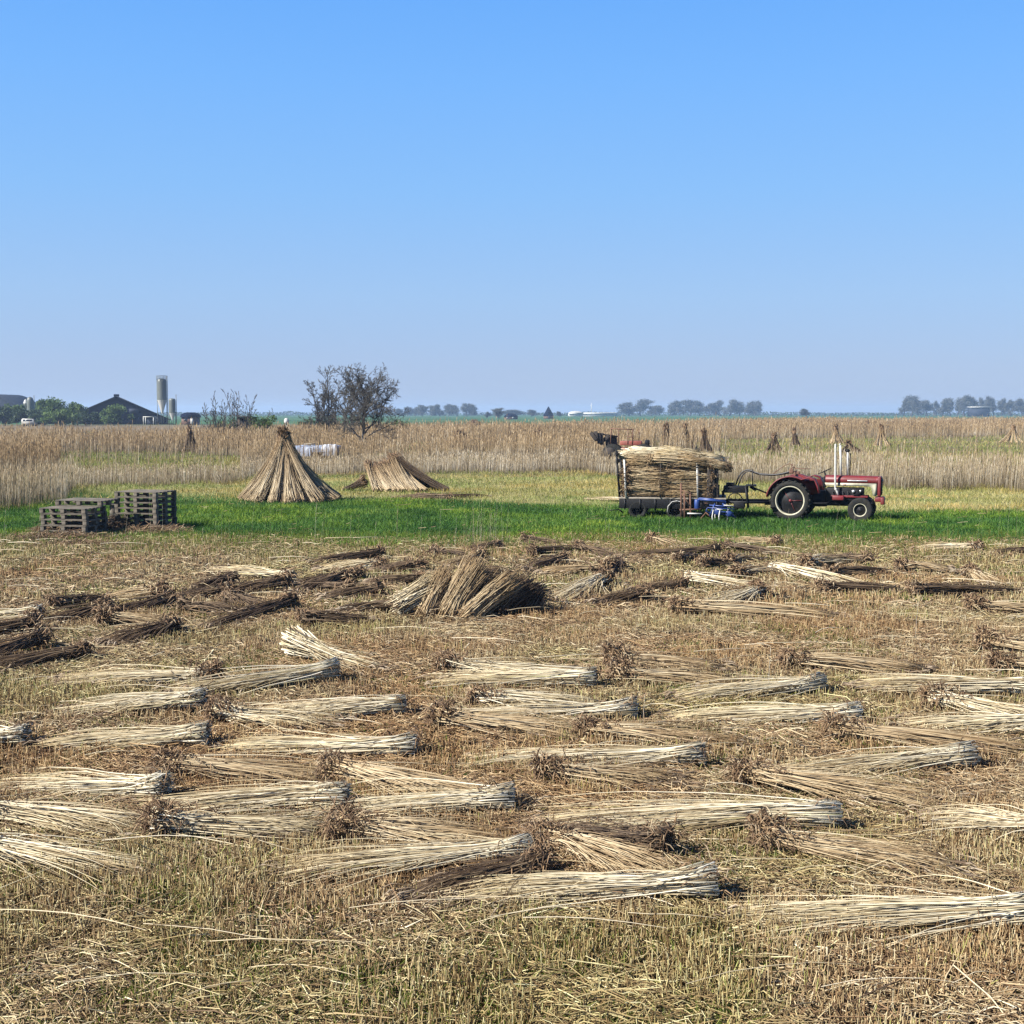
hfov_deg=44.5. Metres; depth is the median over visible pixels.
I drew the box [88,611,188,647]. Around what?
reed bundle
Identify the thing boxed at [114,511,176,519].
wooden pallet
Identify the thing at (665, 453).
reed bundle
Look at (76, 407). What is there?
tree
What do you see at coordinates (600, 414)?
shed
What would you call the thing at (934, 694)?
reed bundle
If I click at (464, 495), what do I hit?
reed bundle
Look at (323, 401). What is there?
bare tree
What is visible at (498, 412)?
bare tree
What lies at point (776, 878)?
straw litter
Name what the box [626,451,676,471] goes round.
reed bundle
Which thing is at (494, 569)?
reed bundle
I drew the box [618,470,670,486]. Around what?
reed bundle
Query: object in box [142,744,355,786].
reed bundle
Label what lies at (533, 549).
reed bundle
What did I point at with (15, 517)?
green grass
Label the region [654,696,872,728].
reed bundle
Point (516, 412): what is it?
bare tree
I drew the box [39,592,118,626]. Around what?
reed bundle
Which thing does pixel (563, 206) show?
sky
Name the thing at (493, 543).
reed bundle
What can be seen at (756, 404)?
bare tree
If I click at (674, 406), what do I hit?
bare tree
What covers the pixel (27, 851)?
reed bundle
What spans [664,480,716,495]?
reed bundle
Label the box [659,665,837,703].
reed bundle
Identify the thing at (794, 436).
reed stook
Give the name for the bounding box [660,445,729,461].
reed bundle
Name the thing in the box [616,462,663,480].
reed bundle
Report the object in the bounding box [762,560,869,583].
reed bundle
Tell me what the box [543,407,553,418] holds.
barn
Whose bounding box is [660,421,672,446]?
reed stook
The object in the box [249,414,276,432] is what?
bush
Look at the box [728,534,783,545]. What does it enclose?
reed bundle
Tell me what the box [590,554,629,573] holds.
reed bundle
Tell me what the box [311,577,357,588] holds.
reed bundle
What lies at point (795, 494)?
tractor
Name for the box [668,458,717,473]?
reed bundle
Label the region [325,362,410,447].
bare tree
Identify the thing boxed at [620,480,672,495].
reed bundle
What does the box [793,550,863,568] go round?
reed bundle
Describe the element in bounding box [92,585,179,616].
reed bundle
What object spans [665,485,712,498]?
reed bundle
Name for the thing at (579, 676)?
reed bundle
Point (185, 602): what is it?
reed bundle
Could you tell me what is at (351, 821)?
reed bundle
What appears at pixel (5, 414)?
tree
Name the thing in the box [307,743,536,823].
reed bundle
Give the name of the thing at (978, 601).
reed bundle
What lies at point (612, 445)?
harvester
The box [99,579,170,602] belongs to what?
reed bundle
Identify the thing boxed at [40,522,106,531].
wooden pallet
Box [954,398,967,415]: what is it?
bare tree
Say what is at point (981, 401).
bare tree
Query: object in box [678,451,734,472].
reed bundle
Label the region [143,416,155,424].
shed
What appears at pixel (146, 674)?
reed bundle
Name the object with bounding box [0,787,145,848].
reed bundle
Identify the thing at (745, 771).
reed bundle
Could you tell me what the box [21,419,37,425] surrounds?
van
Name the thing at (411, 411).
bare tree
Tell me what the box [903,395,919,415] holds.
bare tree
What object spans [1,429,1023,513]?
rough grass
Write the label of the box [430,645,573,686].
reed bundle
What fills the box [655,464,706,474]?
reed bundle
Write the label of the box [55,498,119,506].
wooden pallet
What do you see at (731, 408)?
bare tree
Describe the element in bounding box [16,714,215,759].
reed bundle
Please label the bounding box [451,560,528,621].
reed bundle
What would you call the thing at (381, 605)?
reed bundle
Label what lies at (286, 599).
reed bundle
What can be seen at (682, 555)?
reed bundle
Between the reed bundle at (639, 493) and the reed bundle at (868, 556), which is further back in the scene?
the reed bundle at (639, 493)
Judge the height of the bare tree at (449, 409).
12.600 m
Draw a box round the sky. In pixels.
[0,0,1023,413]
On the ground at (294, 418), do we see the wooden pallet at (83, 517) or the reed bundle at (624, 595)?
the reed bundle at (624, 595)
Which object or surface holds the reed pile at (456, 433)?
on the ground at (294, 418)
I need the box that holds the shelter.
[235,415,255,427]
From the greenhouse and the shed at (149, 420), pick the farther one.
the greenhouse
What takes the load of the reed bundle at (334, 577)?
on the ground at (294, 418)
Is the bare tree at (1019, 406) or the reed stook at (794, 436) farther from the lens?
the bare tree at (1019, 406)
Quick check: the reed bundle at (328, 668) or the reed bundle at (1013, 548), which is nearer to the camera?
the reed bundle at (328, 668)
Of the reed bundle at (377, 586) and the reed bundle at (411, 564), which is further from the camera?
the reed bundle at (411, 564)
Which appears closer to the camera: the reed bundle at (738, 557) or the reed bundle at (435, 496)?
the reed bundle at (738, 557)
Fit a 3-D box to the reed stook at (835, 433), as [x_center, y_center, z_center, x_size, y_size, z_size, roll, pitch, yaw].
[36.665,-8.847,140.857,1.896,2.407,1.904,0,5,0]
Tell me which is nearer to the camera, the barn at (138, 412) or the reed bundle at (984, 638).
the reed bundle at (984, 638)
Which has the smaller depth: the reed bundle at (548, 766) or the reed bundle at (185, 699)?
the reed bundle at (548, 766)
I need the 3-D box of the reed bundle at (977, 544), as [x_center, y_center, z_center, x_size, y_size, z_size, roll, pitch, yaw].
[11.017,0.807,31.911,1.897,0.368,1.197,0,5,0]
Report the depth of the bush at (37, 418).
335.03 m
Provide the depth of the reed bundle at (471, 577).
21.22 m
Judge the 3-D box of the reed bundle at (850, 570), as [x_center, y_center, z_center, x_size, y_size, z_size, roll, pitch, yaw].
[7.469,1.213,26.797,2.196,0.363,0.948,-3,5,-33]
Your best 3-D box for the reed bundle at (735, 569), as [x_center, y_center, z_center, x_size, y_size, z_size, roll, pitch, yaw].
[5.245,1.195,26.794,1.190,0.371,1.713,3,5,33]
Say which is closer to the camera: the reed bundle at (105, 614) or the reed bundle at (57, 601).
the reed bundle at (105, 614)
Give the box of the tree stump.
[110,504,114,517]
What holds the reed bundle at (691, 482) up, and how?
on the reed bundle at (703, 494)
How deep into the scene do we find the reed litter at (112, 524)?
34.63 m
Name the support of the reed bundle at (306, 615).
on the ground at (294, 418)
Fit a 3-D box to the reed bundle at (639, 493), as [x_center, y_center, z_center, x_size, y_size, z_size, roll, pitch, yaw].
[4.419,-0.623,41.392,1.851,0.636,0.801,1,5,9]
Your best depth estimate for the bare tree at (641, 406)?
1437.32 m
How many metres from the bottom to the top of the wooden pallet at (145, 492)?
0.162 m
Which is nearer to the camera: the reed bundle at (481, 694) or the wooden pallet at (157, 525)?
the reed bundle at (481, 694)
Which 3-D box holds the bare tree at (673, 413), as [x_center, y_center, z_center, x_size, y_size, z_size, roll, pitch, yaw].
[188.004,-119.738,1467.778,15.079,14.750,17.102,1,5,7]
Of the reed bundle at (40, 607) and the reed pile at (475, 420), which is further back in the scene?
the reed pile at (475, 420)
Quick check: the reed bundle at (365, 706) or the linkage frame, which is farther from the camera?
the linkage frame
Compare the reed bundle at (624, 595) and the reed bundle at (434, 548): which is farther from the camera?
the reed bundle at (434, 548)
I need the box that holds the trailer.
[608,449,769,518]
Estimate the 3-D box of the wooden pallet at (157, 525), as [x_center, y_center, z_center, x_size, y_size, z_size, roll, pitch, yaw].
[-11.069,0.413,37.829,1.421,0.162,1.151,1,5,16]
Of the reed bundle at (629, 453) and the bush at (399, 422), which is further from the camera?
the bush at (399, 422)
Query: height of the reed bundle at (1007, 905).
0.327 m
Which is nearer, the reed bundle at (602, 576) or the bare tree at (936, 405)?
the reed bundle at (602, 576)
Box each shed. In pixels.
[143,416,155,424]
[583,412,617,415]
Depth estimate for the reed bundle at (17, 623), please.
19.70 m
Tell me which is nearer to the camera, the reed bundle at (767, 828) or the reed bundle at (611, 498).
the reed bundle at (767, 828)
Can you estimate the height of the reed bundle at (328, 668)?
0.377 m
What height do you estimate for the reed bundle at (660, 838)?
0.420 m
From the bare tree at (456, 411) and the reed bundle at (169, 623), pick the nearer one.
the reed bundle at (169, 623)
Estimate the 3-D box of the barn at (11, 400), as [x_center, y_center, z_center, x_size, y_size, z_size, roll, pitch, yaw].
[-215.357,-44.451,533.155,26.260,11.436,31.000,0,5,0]
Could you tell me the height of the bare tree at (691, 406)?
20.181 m
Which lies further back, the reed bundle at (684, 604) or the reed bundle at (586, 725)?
the reed bundle at (684, 604)
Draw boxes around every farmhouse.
[504,413,517,418]
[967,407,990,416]
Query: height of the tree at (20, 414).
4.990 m
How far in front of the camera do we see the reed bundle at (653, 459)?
40.89 m
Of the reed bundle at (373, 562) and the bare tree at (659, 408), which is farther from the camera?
the bare tree at (659, 408)
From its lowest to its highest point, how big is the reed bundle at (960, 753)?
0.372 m
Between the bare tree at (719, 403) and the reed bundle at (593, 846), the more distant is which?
the bare tree at (719, 403)
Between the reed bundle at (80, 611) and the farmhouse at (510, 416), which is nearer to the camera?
the reed bundle at (80, 611)
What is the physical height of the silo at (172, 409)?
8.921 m
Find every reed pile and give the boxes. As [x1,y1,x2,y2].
[447,427,469,444]
[463,419,481,425]
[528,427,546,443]
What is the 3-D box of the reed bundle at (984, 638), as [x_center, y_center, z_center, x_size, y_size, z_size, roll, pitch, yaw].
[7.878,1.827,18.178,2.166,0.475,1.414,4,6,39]
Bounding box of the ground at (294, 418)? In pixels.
[0,414,1023,1023]
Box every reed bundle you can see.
[0,601,51,620]
[0,608,47,636]
[0,618,60,655]
[0,637,98,673]
[0,712,44,747]
[0,759,185,799]
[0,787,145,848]
[0,820,204,898]
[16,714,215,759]
[39,590,116,609]
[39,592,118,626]
[39,656,229,693]
[46,681,221,715]
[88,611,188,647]
[90,600,185,626]
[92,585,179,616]
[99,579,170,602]
[111,774,372,814]
[129,790,345,855]
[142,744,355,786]
[153,654,344,696]
[168,591,251,615]
[176,576,240,597]
[179,569,242,591]
[188,587,302,628]
[193,563,303,579]
[195,690,360,735]
[203,724,431,757]
[213,583,281,608]
[234,569,296,592]
[240,816,543,891]
[254,689,417,721]
[274,768,528,840]
[277,625,408,676]
[288,566,356,593]
[289,563,368,586]
[289,605,381,624]
[301,544,386,563]
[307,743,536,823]
[308,553,387,572]
[310,793,534,862]
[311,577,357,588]
[313,576,388,600]
[326,594,396,614]
[360,569,428,584]
[367,555,431,571]
[379,832,562,915]
[385,567,444,615]
[391,492,452,498]
[409,663,603,692]
[410,555,458,618]
[417,491,491,497]
[418,843,743,922]
[420,694,600,746]
[424,543,468,556]
[430,542,492,620]
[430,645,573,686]
[437,543,492,567]
[437,565,520,607]
[437,727,718,779]
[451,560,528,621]
[459,538,504,551]
[461,682,606,716]
[464,685,651,719]
[485,565,546,618]
[512,547,573,570]
[515,791,859,832]
[516,804,689,859]
[517,530,566,546]
[517,573,557,614]
[521,746,708,799]
[522,812,703,906]
[525,541,582,557]
[533,556,614,573]
[545,564,617,605]
[569,711,768,756]
[570,537,628,558]
[584,496,618,500]
[585,581,655,605]
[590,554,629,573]
[599,640,738,672]
[601,655,754,686]
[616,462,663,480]
[616,540,723,557]
[618,449,689,459]
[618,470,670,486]
[620,477,668,489]
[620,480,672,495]
[620,487,669,496]
[624,572,690,591]
[625,446,700,452]
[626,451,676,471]
[642,530,691,547]
[644,451,708,471]
[654,446,723,461]
[654,475,713,490]
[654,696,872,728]
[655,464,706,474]
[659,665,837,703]
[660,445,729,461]
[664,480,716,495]
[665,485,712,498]
[665,594,853,620]
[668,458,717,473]
[668,470,719,481]
[669,549,705,563]
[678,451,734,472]
[678,567,777,591]
[692,552,750,568]
[699,874,1023,950]
[704,576,774,603]
[717,550,775,563]
[719,750,979,827]
[721,538,791,555]
[724,561,778,578]
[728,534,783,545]
[740,805,993,891]
[760,731,988,783]
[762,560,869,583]
[772,644,940,676]
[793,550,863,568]
[812,574,907,594]
[812,707,1023,768]
[814,550,881,563]
[821,562,901,575]
[841,670,1023,694]
[881,711,1023,749]
[891,556,960,573]
[893,800,1023,841]
[901,575,1023,596]
[910,539,984,550]
[915,678,1023,714]
[951,561,1011,585]
[959,592,1023,612]
[967,619,1023,651]
[980,643,1023,673]
[982,545,1023,556]
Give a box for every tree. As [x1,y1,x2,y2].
[0,406,14,425]
[4,403,24,421]
[9,408,43,424]
[34,398,57,425]
[40,408,81,424]
[41,396,73,425]
[66,401,88,424]
[99,403,134,423]
[298,365,359,436]
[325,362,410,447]
[394,408,409,416]
[403,407,413,415]
[416,404,428,415]
[429,404,444,415]
[442,404,455,415]
[447,403,459,415]
[460,403,478,415]
[491,407,505,417]
[501,409,524,415]
[526,409,540,416]
[615,402,636,415]
[631,398,653,415]
[651,405,664,415]
[667,401,688,415]
[667,404,676,415]
[679,399,702,415]
[688,400,704,415]
[702,403,720,415]
[712,400,724,415]
[721,399,744,415]
[743,403,755,415]
[747,400,761,415]
[756,402,763,415]
[799,408,810,415]
[898,398,911,415]
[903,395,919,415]
[911,397,920,415]
[913,400,934,415]
[931,401,939,415]
[936,399,952,415]
[939,397,955,415]
[952,394,977,415]
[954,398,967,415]
[977,397,984,406]
[982,395,998,415]
[996,398,1005,415]
[1003,399,1015,415]
[1012,398,1023,415]
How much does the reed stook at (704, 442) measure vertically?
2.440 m
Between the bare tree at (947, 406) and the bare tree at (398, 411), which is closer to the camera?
the bare tree at (398, 411)
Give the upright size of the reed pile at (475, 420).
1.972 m
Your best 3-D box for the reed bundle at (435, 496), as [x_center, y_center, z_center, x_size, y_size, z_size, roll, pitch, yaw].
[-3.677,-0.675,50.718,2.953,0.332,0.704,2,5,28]
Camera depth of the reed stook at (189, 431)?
108.96 m
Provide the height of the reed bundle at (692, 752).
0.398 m
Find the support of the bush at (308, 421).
on the ground at (294, 418)
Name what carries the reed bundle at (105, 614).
on the ground at (294, 418)
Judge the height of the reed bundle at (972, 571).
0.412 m
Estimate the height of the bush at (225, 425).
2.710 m
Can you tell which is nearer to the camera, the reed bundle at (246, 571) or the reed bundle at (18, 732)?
the reed bundle at (18, 732)
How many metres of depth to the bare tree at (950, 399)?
1364.01 m
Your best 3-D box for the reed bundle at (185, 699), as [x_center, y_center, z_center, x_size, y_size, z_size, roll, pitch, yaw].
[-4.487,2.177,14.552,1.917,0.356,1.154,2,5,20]
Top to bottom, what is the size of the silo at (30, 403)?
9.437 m
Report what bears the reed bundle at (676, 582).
on the ground at (294, 418)
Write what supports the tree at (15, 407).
on the ground at (294, 418)
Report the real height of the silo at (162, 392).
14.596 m
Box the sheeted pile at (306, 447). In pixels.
[294,443,339,458]
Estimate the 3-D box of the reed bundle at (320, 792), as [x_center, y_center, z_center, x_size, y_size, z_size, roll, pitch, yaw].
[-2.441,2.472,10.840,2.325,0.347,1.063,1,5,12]
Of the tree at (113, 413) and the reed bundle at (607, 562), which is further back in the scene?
the tree at (113, 413)
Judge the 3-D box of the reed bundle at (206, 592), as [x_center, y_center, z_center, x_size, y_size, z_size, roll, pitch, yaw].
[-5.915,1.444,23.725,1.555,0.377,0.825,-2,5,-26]
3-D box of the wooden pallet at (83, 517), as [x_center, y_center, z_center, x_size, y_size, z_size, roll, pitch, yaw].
[-12.491,0.095,35.654,1.421,0.162,1.151,1,5,12]
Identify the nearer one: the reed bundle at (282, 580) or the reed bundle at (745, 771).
the reed bundle at (745, 771)
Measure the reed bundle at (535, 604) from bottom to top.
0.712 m
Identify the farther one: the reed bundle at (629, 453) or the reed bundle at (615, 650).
the reed bundle at (629, 453)
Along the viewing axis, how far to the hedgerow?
1642.71 m
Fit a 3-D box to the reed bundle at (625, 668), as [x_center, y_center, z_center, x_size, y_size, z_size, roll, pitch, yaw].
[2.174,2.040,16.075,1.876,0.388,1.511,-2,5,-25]
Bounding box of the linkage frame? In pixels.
[718,469,769,509]
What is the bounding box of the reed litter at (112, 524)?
[2,507,194,547]
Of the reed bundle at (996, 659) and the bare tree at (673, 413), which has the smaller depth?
the reed bundle at (996, 659)
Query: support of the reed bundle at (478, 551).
on the ground at (294, 418)
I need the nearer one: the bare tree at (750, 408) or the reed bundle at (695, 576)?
the reed bundle at (695, 576)
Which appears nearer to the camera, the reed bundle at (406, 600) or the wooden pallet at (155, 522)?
the reed bundle at (406, 600)
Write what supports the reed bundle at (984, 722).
on the ground at (294, 418)
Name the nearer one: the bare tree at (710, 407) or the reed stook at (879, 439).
the reed stook at (879, 439)
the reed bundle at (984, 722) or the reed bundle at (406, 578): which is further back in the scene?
the reed bundle at (406, 578)
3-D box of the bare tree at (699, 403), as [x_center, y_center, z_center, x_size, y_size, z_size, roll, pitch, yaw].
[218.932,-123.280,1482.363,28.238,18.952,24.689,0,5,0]
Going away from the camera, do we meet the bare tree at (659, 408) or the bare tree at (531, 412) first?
the bare tree at (531, 412)
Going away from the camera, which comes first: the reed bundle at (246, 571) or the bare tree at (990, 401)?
the reed bundle at (246, 571)
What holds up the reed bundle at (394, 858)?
on the ground at (294, 418)
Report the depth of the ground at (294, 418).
24.62 m
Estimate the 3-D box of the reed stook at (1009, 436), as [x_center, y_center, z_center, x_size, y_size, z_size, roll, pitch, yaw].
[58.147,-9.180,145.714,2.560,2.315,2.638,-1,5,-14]
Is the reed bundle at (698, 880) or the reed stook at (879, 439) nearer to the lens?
the reed bundle at (698, 880)
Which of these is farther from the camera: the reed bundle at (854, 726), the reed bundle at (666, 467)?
the reed bundle at (666, 467)
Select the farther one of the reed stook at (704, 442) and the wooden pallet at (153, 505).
the reed stook at (704, 442)
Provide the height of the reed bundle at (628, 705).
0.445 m
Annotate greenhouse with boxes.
[568,411,582,415]
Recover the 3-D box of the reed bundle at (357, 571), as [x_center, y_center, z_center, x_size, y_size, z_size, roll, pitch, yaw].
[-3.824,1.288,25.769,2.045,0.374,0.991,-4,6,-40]
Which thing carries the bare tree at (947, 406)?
on the ground at (294, 418)
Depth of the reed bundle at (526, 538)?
33.02 m
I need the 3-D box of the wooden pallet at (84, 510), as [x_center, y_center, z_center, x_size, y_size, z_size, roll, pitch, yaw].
[-12.514,-0.067,35.633,1.421,0.162,1.151,1,5,11]
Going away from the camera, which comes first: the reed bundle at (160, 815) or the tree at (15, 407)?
the reed bundle at (160, 815)
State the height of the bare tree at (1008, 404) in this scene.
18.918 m
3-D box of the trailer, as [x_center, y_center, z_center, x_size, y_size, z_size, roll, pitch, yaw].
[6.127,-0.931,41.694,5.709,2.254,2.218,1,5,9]
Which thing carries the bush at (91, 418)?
on the ground at (294, 418)
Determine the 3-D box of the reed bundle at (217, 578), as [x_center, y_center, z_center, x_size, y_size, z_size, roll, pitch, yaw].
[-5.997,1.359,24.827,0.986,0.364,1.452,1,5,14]
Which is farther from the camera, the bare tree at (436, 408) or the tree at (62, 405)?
the bare tree at (436, 408)
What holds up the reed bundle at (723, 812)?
on the ground at (294, 418)
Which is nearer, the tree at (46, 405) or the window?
the tree at (46, 405)
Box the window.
[129,409,138,412]
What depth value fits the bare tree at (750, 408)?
1406.15 m
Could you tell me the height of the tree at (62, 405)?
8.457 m
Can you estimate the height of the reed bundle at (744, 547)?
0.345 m
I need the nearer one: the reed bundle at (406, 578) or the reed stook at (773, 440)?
the reed bundle at (406, 578)
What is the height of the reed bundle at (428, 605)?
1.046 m
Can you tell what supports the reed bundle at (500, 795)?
on the ground at (294, 418)
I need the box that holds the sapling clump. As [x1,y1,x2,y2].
[202,389,272,442]
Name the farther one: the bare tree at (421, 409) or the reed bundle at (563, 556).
the bare tree at (421, 409)
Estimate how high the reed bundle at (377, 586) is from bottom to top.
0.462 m
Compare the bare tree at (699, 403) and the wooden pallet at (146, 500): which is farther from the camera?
the bare tree at (699, 403)
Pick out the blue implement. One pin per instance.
(718, 511)
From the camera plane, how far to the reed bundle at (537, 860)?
9.14 m
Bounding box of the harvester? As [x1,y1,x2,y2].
[589,428,650,465]
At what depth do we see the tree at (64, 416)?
322.67 m
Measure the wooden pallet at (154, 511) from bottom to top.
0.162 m
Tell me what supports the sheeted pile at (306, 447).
on the ground at (294, 418)
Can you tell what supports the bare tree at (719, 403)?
on the ground at (294, 418)
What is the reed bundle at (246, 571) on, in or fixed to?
on the ground at (294, 418)
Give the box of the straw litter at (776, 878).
[0,496,1023,1023]
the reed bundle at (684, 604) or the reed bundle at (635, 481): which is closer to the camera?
the reed bundle at (684, 604)
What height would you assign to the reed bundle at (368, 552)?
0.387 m
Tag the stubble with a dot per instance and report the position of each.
(226, 898)
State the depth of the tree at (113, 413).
342.54 m
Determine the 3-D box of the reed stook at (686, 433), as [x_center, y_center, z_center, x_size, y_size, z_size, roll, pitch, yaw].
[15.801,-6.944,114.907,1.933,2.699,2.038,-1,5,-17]
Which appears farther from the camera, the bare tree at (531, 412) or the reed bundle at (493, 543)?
the bare tree at (531, 412)
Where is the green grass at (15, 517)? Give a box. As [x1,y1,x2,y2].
[0,495,1023,546]
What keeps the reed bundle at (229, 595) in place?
on the ground at (294, 418)
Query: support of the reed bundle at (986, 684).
on the ground at (294, 418)
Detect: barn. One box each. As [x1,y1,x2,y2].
[0,394,36,420]
[80,394,170,424]
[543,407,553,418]
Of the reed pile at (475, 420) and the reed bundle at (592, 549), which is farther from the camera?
the reed pile at (475, 420)
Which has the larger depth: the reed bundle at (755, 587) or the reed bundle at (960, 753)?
the reed bundle at (755, 587)
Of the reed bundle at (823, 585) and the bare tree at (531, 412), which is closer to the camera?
the reed bundle at (823, 585)
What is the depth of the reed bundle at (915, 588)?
23.80 m
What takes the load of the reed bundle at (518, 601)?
on the ground at (294, 418)
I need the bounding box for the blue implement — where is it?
[694,497,735,520]
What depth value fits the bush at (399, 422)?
189.49 m
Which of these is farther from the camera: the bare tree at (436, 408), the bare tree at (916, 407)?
the bare tree at (916, 407)
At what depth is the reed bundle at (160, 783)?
11.27 m
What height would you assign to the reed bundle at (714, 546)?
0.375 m
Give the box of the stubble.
[0,530,1023,1023]
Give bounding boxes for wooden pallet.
[39,506,105,514]
[40,511,106,519]
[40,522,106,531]
[41,517,107,525]
[41,528,107,533]
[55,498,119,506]
[114,489,176,497]
[114,495,176,502]
[114,500,176,508]
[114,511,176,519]
[115,505,176,513]
[115,516,176,524]
[128,521,176,526]
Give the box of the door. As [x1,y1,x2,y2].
[156,416,162,423]
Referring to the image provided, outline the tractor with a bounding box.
[735,443,884,521]
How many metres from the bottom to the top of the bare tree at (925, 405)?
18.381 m
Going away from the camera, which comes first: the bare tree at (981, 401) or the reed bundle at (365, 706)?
the reed bundle at (365, 706)
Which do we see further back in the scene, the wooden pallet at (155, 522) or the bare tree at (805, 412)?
the bare tree at (805, 412)
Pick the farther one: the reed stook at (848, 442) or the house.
the house
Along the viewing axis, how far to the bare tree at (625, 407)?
1403.39 m
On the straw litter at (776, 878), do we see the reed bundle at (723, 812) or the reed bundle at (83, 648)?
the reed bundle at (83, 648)
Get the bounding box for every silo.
[27,395,34,410]
[156,376,167,424]
[169,398,176,424]
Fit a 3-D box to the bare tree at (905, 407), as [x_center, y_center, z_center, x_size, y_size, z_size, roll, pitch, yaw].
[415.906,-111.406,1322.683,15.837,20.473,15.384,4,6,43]
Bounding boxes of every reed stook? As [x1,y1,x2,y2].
[181,421,201,452]
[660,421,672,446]
[676,423,694,448]
[699,427,711,452]
[765,432,783,453]
[791,427,799,445]
[830,423,844,443]
[838,439,861,454]
[873,423,890,446]
[999,424,1022,442]
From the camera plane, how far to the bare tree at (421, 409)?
1267.52 m
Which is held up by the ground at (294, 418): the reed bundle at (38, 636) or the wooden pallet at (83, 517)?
the reed bundle at (38, 636)
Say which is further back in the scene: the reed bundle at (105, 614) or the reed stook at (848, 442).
the reed stook at (848, 442)
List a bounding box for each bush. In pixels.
[28,414,52,424]
[77,411,105,425]
[212,420,235,429]
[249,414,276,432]
[292,417,337,427]
[389,420,409,426]
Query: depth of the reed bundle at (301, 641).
17.36 m
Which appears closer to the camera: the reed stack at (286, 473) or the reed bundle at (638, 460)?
the reed bundle at (638, 460)
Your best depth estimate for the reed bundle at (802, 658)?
16.88 m
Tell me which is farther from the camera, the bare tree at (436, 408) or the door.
the bare tree at (436, 408)
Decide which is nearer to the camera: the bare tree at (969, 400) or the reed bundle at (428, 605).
the reed bundle at (428, 605)
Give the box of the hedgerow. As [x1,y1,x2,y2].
[158,411,1023,415]
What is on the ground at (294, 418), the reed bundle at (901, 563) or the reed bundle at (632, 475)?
the reed bundle at (901, 563)
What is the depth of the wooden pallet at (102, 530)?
35.53 m
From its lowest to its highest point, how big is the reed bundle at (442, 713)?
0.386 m
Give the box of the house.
[180,412,200,424]
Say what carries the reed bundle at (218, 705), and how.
on the ground at (294, 418)
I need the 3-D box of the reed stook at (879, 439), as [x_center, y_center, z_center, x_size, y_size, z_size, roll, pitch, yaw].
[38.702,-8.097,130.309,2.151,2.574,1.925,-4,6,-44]
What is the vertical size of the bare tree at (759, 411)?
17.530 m
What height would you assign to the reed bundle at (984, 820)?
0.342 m
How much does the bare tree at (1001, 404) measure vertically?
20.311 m
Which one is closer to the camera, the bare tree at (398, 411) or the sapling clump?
the sapling clump
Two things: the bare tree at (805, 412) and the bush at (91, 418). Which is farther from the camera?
the bare tree at (805, 412)
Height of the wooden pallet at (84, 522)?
0.162 m
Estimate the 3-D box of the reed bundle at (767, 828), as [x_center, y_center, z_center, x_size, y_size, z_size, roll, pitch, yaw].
[2.885,2.538,9.823,1.977,0.379,1.389,4,6,39]
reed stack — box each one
[237,421,342,503]
[342,448,449,491]
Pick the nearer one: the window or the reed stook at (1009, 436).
the reed stook at (1009, 436)
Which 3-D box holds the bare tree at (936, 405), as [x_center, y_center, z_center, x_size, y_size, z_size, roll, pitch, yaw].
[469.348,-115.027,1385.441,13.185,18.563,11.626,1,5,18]
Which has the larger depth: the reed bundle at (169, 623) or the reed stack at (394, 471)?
the reed stack at (394, 471)
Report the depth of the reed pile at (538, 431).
120.62 m
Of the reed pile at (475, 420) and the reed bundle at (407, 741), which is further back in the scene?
the reed pile at (475, 420)
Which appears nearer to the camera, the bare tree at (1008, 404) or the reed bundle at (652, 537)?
the reed bundle at (652, 537)
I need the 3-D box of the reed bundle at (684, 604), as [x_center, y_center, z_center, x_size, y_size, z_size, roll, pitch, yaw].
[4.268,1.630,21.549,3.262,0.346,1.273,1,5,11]
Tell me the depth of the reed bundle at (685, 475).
40.85 m
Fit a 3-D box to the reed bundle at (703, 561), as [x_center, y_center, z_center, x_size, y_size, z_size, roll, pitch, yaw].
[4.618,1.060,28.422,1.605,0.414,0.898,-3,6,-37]
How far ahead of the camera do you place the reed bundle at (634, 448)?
41.69 m

